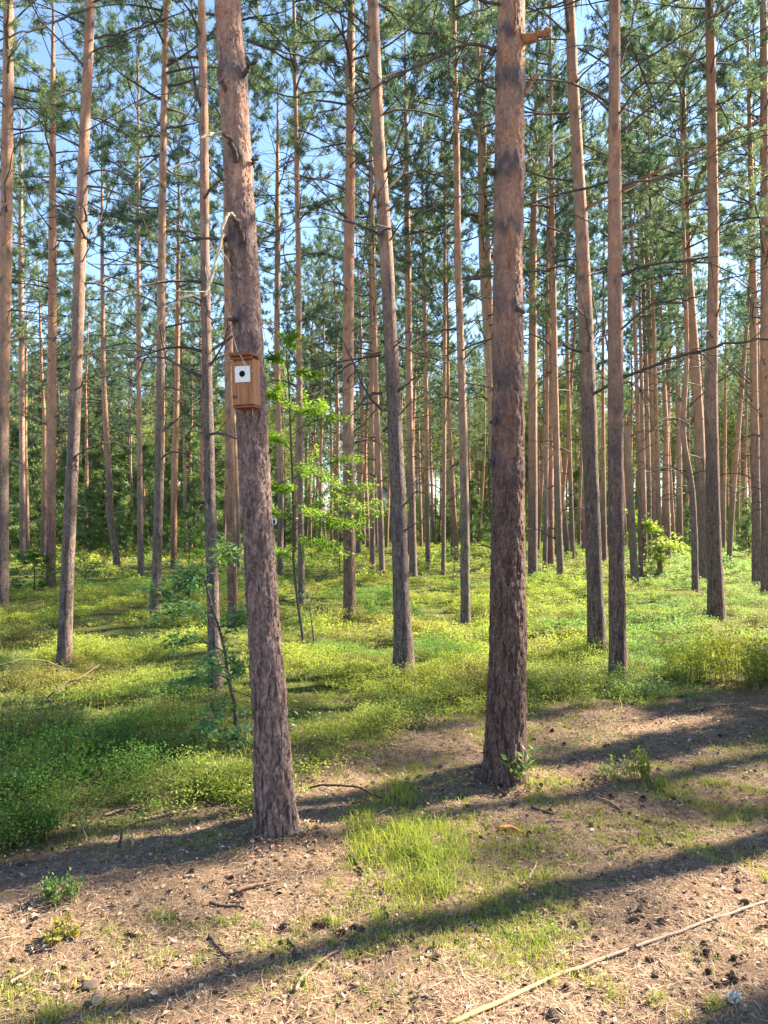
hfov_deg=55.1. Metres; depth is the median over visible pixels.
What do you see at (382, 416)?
pine tree
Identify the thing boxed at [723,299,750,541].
pine tree
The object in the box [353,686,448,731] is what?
bilberry shrub
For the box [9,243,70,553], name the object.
pine tree
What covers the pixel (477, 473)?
wood
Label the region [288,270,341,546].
pine tree
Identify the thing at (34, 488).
young conifer
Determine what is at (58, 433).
young conifer
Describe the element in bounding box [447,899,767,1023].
peeled pole
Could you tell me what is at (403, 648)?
pine tree
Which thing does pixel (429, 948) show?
pine cone
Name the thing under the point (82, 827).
twig
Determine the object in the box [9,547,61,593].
hazel bush
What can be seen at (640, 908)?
pine cone
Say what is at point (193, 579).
oak sapling
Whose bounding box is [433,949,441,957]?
pine cone
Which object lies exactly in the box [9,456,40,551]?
young conifer
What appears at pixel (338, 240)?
pine tree
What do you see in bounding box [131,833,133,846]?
twig
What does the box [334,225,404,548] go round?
pine tree
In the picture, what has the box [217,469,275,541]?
young conifer
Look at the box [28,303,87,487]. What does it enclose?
pine tree
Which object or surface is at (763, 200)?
pine tree
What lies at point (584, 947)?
twig
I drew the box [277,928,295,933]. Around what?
twig
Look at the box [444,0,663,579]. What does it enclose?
pine tree
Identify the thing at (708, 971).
pine cone
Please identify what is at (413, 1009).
pine cone
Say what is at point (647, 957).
pine cone
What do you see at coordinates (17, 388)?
pine tree
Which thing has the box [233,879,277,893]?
twig
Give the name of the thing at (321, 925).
pine cone
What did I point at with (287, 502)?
young conifer
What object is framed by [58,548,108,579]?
hazel bush
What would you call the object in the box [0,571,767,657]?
bilberry ground cover
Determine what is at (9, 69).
pine tree
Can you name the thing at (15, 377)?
pine tree
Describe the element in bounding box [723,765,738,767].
twig
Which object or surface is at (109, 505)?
pine tree
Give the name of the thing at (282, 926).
pine cone
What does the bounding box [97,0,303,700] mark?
pine tree
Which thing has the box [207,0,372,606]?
pine tree
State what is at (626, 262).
pine tree
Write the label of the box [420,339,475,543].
pine tree
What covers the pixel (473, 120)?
pine tree
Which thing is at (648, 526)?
lit sapling
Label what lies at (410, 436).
pine tree
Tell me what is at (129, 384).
pine tree
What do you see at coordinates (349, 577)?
pine tree
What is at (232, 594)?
pine tree
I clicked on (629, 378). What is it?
pine tree
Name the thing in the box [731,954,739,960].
pine cone
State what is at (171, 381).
pine tree
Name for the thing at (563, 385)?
pine tree
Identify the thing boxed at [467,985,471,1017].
twig
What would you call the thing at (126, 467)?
young conifer
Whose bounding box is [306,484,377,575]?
beech sapling
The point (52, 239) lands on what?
pine tree
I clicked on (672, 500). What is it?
pine tree
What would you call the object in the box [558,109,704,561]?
pine tree
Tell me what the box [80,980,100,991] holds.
bark chunk
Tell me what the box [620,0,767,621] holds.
pine tree
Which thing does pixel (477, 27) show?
pine tree
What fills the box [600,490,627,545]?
young conifer
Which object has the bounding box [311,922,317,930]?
pine cone
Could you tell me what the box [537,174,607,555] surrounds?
pine tree
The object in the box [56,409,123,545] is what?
young conifer
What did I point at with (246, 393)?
birdhouse
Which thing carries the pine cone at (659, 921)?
on the ground at (224, 894)
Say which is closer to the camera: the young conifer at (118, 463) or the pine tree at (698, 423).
the pine tree at (698, 423)
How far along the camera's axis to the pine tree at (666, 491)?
32.14 m
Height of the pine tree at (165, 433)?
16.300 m
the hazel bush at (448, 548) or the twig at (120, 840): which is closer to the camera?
the twig at (120, 840)
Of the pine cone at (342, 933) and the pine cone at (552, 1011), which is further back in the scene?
the pine cone at (342, 933)
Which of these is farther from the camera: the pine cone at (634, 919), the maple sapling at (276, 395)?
the maple sapling at (276, 395)
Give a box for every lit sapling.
[163,518,218,564]
[624,509,690,566]
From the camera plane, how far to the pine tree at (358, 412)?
48.70 m
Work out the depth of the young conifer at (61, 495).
43.99 m
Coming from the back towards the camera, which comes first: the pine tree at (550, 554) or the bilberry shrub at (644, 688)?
the pine tree at (550, 554)
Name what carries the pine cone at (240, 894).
on the ground at (224, 894)
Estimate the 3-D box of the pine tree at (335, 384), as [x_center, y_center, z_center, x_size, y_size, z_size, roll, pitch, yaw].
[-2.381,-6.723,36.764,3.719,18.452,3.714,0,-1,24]
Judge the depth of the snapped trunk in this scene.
19.28 m
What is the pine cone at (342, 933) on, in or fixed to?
on the ground at (224, 894)
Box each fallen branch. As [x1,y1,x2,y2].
[0,659,69,671]
[46,664,135,698]
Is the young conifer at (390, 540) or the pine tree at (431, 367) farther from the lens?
the young conifer at (390, 540)
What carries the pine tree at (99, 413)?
on the ground at (224, 894)
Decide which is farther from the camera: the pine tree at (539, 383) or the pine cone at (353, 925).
the pine tree at (539, 383)
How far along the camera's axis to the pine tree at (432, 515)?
55.06 m
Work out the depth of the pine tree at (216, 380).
54.26 m
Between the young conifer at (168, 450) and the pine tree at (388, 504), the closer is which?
the pine tree at (388, 504)
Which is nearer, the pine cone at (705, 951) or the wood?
the pine cone at (705, 951)
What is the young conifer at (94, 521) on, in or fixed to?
on the ground at (224, 894)
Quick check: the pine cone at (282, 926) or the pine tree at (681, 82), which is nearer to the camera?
the pine cone at (282, 926)
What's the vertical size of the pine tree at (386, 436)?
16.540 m
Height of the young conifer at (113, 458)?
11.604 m
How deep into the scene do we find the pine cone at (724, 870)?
3.42 m
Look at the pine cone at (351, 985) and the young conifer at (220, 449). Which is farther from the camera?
the young conifer at (220, 449)
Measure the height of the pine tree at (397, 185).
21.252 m
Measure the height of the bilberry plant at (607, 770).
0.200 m
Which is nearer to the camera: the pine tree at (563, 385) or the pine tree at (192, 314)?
the pine tree at (192, 314)
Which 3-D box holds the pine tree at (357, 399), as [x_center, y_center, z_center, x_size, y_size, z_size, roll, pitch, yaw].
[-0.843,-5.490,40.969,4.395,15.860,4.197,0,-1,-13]
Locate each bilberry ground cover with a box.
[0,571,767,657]
[0,631,767,864]
[9,538,751,585]
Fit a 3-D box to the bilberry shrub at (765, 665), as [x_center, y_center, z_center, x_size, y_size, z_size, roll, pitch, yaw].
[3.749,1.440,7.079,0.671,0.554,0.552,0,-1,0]
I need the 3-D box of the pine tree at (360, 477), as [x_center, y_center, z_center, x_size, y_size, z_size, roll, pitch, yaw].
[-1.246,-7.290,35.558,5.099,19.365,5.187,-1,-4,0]
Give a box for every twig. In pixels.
[9,965,35,983]
[34,946,55,950]
[78,813,87,841]
[103,800,150,816]
[113,989,136,1016]
[117,830,122,848]
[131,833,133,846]
[137,807,196,820]
[208,933,244,956]
[209,901,244,908]
[225,901,245,903]
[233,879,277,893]
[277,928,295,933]
[286,938,297,961]
[294,947,343,992]
[308,784,385,800]
[349,853,363,871]
[363,807,395,819]
[410,995,428,1000]
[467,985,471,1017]
[531,805,553,814]
[544,820,565,823]
[578,945,592,948]
[594,795,622,811]
[608,846,625,852]
[625,888,641,892]
[655,957,685,991]
[690,701,740,711]
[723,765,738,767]
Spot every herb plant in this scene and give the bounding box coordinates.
[35,866,84,906]
[41,912,84,945]
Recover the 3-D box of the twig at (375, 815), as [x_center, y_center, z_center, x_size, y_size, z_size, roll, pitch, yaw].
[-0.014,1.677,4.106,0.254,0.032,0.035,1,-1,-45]
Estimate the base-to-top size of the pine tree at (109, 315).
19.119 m
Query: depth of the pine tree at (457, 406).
53.14 m
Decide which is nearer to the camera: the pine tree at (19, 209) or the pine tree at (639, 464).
the pine tree at (639, 464)
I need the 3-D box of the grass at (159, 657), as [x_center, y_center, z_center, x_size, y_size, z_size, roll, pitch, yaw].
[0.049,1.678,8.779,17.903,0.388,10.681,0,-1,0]
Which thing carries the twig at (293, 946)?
on the ground at (224, 894)
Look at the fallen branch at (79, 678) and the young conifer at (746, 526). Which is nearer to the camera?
the fallen branch at (79, 678)
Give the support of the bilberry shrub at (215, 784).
on the ground at (224, 894)
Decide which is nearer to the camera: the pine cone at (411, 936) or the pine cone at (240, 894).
the pine cone at (411, 936)
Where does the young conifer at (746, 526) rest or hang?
on the ground at (224, 894)
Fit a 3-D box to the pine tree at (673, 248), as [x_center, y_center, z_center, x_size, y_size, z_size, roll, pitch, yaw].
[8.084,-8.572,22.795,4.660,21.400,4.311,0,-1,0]
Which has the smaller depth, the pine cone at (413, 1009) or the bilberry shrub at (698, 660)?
the pine cone at (413, 1009)
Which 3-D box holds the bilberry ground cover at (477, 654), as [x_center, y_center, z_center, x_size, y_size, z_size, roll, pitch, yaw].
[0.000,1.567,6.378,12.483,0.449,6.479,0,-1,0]
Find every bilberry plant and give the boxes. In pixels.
[592,754,632,782]
[625,746,651,780]
[648,773,668,788]
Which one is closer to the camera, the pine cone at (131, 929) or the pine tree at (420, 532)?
the pine cone at (131, 929)
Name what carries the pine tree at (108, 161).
on the ground at (224, 894)
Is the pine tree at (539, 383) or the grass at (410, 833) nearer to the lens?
the grass at (410, 833)
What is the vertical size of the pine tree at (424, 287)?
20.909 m
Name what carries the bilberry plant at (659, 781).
on the ground at (224, 894)
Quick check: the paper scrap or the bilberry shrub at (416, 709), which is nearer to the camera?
the paper scrap
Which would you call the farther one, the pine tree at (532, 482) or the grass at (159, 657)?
the pine tree at (532, 482)
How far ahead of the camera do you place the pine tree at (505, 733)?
4.48 m
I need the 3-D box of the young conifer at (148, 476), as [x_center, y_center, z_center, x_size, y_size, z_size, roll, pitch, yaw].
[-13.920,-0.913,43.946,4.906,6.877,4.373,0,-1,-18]
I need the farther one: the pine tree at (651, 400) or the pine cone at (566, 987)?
the pine tree at (651, 400)
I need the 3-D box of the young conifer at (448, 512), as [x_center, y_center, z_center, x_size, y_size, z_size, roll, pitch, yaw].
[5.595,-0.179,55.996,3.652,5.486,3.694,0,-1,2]
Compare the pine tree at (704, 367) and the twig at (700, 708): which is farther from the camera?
the pine tree at (704, 367)
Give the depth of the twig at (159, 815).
4.06 m
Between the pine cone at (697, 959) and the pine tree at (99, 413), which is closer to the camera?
the pine cone at (697, 959)
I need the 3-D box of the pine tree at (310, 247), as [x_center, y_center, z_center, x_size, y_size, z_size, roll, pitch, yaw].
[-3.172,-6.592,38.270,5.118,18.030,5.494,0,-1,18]
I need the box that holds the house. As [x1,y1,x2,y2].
[339,484,407,539]
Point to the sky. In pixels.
(42, 56)
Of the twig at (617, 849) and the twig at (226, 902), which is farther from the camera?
the twig at (617, 849)
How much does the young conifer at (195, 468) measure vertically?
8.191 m
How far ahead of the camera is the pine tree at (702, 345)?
41.65 m
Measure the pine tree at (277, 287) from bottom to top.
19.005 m
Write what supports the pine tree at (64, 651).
on the ground at (224, 894)
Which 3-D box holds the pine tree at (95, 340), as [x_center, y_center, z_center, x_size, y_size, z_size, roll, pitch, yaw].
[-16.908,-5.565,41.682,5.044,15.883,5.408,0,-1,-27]
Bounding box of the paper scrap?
[726,988,741,1003]
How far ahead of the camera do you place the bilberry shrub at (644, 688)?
6.77 m
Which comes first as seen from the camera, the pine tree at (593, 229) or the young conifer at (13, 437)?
the pine tree at (593, 229)
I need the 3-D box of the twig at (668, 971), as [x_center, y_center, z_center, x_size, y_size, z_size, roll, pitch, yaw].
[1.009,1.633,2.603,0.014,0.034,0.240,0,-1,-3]
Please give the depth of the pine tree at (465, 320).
36.94 m
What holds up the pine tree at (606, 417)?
on the ground at (224, 894)
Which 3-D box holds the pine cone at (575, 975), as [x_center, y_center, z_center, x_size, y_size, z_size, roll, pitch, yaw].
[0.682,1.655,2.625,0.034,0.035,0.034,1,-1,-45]
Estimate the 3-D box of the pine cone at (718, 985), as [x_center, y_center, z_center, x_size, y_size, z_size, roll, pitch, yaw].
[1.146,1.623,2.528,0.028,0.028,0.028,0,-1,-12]
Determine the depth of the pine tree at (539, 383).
42.57 m
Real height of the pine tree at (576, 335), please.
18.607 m
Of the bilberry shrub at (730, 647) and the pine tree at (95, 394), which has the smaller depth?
the bilberry shrub at (730, 647)
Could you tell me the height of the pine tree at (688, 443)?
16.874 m
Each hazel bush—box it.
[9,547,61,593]
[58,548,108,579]
[437,539,474,571]
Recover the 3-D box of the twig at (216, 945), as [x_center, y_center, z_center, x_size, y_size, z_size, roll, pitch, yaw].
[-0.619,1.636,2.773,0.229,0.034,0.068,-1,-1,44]
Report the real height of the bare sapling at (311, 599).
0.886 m
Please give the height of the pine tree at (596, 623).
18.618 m
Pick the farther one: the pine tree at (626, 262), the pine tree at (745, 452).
the pine tree at (745, 452)
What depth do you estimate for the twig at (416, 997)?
2.46 m
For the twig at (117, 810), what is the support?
on the ground at (224, 894)
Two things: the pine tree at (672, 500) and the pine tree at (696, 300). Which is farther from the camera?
the pine tree at (696, 300)
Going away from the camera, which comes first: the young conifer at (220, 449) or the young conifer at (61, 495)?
the young conifer at (61, 495)
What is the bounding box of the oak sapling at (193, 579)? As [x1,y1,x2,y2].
[129,532,327,755]
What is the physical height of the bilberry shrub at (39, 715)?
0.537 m
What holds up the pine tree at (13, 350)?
on the ground at (224, 894)
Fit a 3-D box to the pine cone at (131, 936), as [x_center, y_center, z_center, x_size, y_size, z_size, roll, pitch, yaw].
[-0.983,1.651,2.852,0.036,0.034,0.033,0,-1,20]
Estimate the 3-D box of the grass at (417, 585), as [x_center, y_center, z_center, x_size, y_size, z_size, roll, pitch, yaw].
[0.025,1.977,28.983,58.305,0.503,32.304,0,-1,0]
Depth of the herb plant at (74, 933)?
2.83 m
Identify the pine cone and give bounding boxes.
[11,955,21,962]
[61,984,69,991]
[81,951,90,958]
[126,927,135,934]
[126,933,134,941]
[213,984,221,993]
[237,891,242,897]
[280,922,286,929]
[302,931,309,937]
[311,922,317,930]
[317,921,325,930]
[339,929,345,935]
[347,983,353,989]
[351,922,359,928]
[356,925,364,934]
[408,934,414,941]
[410,1006,416,1013]
[426,945,434,951]
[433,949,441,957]
[547,1007,557,1018]
[563,984,569,990]
[570,920,577,927]
[571,971,578,977]
[591,934,599,940]
[599,1010,607,1017]
[630,915,639,922]
[637,904,642,911]
[645,954,655,963]
[651,970,659,977]
[656,918,665,925]
[693,956,701,963]
[703,948,709,955]
[704,968,711,975]
[713,980,722,987]
[721,867,728,872]
[728,973,738,982]
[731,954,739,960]
[733,887,742,892]
[740,897,748,904]
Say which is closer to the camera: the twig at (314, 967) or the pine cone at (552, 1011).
the pine cone at (552, 1011)
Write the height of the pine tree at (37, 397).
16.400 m
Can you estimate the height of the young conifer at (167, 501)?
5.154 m
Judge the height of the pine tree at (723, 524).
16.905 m
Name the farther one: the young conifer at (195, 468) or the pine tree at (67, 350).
the young conifer at (195, 468)
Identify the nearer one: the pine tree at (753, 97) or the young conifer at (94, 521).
the pine tree at (753, 97)
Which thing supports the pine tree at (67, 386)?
on the ground at (224, 894)
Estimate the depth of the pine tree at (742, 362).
30.13 m
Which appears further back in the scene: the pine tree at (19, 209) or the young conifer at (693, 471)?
the young conifer at (693, 471)
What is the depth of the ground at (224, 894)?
3.49 m
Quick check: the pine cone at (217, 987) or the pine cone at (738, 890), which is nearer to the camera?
the pine cone at (217, 987)
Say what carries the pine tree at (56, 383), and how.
on the ground at (224, 894)
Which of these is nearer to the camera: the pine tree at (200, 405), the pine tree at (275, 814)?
the pine tree at (275, 814)
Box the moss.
[0,724,767,1023]
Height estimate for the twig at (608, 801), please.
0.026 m
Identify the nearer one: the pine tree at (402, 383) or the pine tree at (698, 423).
the pine tree at (698, 423)
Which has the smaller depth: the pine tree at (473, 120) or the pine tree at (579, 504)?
the pine tree at (473, 120)
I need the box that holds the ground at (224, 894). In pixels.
[0,532,767,1023]
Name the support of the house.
on the ground at (224, 894)
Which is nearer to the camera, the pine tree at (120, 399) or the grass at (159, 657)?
the grass at (159, 657)
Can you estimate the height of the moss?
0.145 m
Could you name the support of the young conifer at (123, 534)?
on the ground at (224, 894)
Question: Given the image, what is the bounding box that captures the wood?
[9,325,751,544]
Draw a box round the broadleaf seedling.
[500,744,542,786]
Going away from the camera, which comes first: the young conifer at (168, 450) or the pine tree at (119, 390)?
the pine tree at (119, 390)
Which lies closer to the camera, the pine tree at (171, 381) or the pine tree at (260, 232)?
the pine tree at (260, 232)
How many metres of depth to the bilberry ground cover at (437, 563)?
26.74 m
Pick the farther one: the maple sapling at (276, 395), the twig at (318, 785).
the maple sapling at (276, 395)
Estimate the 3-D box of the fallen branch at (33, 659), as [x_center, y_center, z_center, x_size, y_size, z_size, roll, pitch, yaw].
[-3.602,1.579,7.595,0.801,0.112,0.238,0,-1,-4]
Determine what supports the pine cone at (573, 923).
on the ground at (224, 894)
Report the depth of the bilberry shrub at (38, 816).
3.70 m
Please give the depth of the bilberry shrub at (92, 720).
4.86 m
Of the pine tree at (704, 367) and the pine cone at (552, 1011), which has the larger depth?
the pine tree at (704, 367)
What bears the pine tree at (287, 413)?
on the ground at (224, 894)
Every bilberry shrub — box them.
[0,682,95,751]
[0,715,99,798]
[0,780,67,851]
[20,707,145,775]
[176,765,250,807]
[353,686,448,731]
[599,667,687,701]
[657,626,737,683]
[699,616,767,683]
[735,637,767,688]
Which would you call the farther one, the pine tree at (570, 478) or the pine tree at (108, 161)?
the pine tree at (570, 478)
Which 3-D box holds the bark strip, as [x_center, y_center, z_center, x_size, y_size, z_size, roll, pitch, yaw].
[0.655,1.651,3.839,0.130,0.029,0.048,0,-1,7]
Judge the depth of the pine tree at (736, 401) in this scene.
47.61 m
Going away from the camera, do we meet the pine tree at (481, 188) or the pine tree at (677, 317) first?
the pine tree at (481, 188)
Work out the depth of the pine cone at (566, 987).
2.54 m
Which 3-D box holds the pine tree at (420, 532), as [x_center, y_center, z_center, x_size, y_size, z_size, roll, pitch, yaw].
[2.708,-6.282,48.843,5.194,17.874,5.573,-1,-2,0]
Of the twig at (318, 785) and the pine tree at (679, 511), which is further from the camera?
the pine tree at (679, 511)
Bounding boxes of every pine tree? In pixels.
[0,0,120,609]
[0,0,157,592]
[0,0,198,664]
[0,9,166,569]
[0,78,90,563]
[9,230,47,486]
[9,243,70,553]
[9,322,57,545]
[9,339,60,541]
[9,349,18,443]
[10,173,106,561]
[10,293,17,386]
[16,299,89,537]
[27,269,121,546]
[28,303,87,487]
[29,0,217,580]
[37,275,128,550]
[58,0,266,620]
[82,292,144,539]
[82,310,129,544]
[82,332,127,541]
[85,289,134,542]
[94,308,155,548]
[94,338,145,510]
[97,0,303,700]
[97,285,173,551]
[98,0,261,568]
[100,291,155,478]
[115,0,316,627]
[119,285,187,441]
[126,299,194,546]
[142,324,214,546]
[143,203,223,553]
[146,205,265,558]
[150,214,224,552]
[167,24,313,570]
[167,298,224,547]
[167,312,224,545]
[168,0,353,838]
[194,0,363,575]
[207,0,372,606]
[211,217,270,548]
[244,0,468,621]
[265,244,342,555]
[267,0,458,579]
[269,281,340,550]
[272,214,368,551]
[282,353,342,543]
[283,229,341,544]
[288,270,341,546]
[293,0,496,677]
[293,285,379,547]
[302,193,368,555]
[303,34,418,568]
[307,298,382,478]
[308,169,404,556]
[310,274,418,551]
[333,278,401,551]
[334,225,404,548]
[336,0,477,576]
[352,0,581,787]
[356,230,426,550]
[359,0,535,574]
[361,0,549,624]
[362,0,476,568]
[364,344,420,492]
[378,213,456,553]
[379,271,435,515]
[381,150,492,563]
[384,0,587,552]
[399,293,457,546]
[401,0,552,423]
[404,195,481,555]
[415,317,457,543]
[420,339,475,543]
[426,0,767,655]
[442,327,487,545]
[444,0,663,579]
[451,322,490,542]
[459,0,767,681]
[468,0,602,575]
[492,29,607,567]
[523,116,593,565]
[523,238,575,551]
[524,156,575,556]
[526,96,607,558]
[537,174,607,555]
[549,0,705,575]
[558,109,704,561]
[558,295,606,552]
[560,232,607,473]
[560,330,606,545]
[563,0,726,573]
[569,273,607,458]
[574,138,636,560]
[584,0,767,592]
[588,37,707,561]
[596,117,692,565]
[596,368,626,480]
[598,0,759,583]
[606,347,634,544]
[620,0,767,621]
[623,211,719,551]
[623,293,648,548]
[629,119,697,558]
[633,172,695,557]
[634,164,734,554]
[657,0,767,594]
[666,0,767,585]
[671,285,705,538]
[671,327,703,534]
[681,253,724,412]
[692,294,727,463]
[695,123,759,561]
[697,34,760,495]
[699,263,749,551]
[718,258,759,546]
[718,275,759,552]
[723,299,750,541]
[730,320,751,538]
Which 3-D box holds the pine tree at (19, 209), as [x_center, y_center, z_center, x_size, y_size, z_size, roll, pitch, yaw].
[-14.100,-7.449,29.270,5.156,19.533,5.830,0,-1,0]
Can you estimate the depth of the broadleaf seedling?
4.39 m
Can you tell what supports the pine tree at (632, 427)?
on the ground at (224, 894)
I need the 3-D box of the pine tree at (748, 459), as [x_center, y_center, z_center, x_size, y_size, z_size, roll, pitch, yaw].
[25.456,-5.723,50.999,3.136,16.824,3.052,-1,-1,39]
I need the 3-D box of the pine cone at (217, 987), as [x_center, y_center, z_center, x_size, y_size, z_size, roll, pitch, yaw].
[-0.571,1.634,2.521,0.032,0.034,0.031,-1,-1,33]
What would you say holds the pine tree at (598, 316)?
on the ground at (224, 894)
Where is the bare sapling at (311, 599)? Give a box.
[295,583,337,643]
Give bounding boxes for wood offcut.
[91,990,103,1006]
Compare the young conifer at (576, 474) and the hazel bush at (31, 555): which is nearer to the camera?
the hazel bush at (31, 555)
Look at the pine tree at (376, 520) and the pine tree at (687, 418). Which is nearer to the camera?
the pine tree at (376, 520)
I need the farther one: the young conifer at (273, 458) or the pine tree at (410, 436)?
the young conifer at (273, 458)
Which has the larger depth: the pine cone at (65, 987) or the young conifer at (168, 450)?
the young conifer at (168, 450)
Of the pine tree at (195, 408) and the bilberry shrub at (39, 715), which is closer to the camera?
the bilberry shrub at (39, 715)
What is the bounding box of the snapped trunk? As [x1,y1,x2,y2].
[624,412,672,585]
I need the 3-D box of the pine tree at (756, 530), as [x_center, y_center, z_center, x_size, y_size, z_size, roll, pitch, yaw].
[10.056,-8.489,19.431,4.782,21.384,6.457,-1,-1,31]
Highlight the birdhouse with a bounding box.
[227,308,261,410]
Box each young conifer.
[9,422,76,547]
[9,425,40,525]
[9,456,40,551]
[11,401,65,538]
[32,443,108,546]
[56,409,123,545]
[60,401,135,530]
[75,483,110,551]
[88,417,169,540]
[97,416,166,538]
[101,502,136,554]
[109,441,183,547]
[134,390,223,537]
[143,428,223,544]
[143,460,197,552]
[165,475,223,552]
[179,419,226,536]
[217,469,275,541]
[240,441,291,536]
[273,481,291,547]
[383,500,418,541]
[435,474,475,539]
[449,479,490,545]
[554,465,607,539]
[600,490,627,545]
[675,468,726,538]
[683,503,690,550]
[723,497,751,555]
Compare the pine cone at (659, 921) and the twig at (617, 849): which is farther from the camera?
the twig at (617, 849)
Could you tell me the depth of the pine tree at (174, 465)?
24.78 m
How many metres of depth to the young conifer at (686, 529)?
41.97 m
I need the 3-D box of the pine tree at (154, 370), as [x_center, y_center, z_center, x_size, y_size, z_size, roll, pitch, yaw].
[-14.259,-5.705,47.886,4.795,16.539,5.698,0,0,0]
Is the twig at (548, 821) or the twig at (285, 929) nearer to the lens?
the twig at (285, 929)
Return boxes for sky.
[0,0,767,524]
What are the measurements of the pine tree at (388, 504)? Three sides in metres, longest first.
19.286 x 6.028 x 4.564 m
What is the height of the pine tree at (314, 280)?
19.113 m
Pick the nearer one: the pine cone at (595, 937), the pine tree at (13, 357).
the pine cone at (595, 937)
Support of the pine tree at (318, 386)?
on the ground at (224, 894)
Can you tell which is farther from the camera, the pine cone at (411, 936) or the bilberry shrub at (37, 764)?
the bilberry shrub at (37, 764)
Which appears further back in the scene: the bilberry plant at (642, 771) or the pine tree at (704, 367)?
the pine tree at (704, 367)
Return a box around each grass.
[0,601,767,856]
[0,704,767,1023]
[8,547,765,615]
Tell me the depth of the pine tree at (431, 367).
30.66 m
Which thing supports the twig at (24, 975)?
on the ground at (224, 894)
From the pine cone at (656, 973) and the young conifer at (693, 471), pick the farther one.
the young conifer at (693, 471)
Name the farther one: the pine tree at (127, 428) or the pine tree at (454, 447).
the pine tree at (454, 447)
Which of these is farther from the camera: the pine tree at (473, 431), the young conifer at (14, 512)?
the pine tree at (473, 431)
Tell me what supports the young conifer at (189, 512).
on the ground at (224, 894)
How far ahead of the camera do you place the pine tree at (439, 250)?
22.43 m
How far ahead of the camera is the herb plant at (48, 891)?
3.10 m
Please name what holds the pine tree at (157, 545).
on the ground at (224, 894)
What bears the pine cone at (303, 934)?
on the ground at (224, 894)
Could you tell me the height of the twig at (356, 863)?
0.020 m
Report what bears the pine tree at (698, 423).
on the ground at (224, 894)
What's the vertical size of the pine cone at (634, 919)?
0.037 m
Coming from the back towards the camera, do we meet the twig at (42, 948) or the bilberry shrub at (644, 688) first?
the bilberry shrub at (644, 688)
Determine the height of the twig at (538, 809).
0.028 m
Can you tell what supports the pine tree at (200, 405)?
on the ground at (224, 894)
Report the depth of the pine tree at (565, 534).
34.24 m
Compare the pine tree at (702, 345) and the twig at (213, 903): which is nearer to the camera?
the twig at (213, 903)
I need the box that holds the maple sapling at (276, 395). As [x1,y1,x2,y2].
[264,322,408,652]
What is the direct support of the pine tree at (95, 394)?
on the ground at (224, 894)
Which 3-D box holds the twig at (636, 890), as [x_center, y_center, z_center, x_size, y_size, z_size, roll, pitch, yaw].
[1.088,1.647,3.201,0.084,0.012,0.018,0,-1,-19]
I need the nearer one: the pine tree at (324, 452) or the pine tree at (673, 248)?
the pine tree at (673, 248)
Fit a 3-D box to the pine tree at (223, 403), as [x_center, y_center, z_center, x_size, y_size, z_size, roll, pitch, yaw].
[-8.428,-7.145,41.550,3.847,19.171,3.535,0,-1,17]
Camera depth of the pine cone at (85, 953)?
2.72 m
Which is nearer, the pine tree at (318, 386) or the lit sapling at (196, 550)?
the lit sapling at (196, 550)
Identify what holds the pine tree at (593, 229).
on the ground at (224, 894)
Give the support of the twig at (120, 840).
on the ground at (224, 894)
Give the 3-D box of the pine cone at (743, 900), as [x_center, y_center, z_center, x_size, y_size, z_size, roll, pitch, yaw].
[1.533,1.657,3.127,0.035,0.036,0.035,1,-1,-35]
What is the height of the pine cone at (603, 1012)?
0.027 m
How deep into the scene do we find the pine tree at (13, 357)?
35.66 m
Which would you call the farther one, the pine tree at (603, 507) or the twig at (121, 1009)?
the pine tree at (603, 507)
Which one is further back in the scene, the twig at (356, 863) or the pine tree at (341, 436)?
the pine tree at (341, 436)
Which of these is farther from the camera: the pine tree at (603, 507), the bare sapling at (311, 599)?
the pine tree at (603, 507)
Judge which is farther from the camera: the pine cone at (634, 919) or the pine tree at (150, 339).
the pine tree at (150, 339)
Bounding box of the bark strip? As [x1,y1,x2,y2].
[497,825,522,832]
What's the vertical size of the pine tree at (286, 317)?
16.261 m
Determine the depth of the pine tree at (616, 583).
7.72 m
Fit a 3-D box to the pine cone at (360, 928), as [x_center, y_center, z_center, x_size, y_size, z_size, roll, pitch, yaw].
[-0.090,1.616,2.841,0.037,0.038,0.037,1,-1,-30]

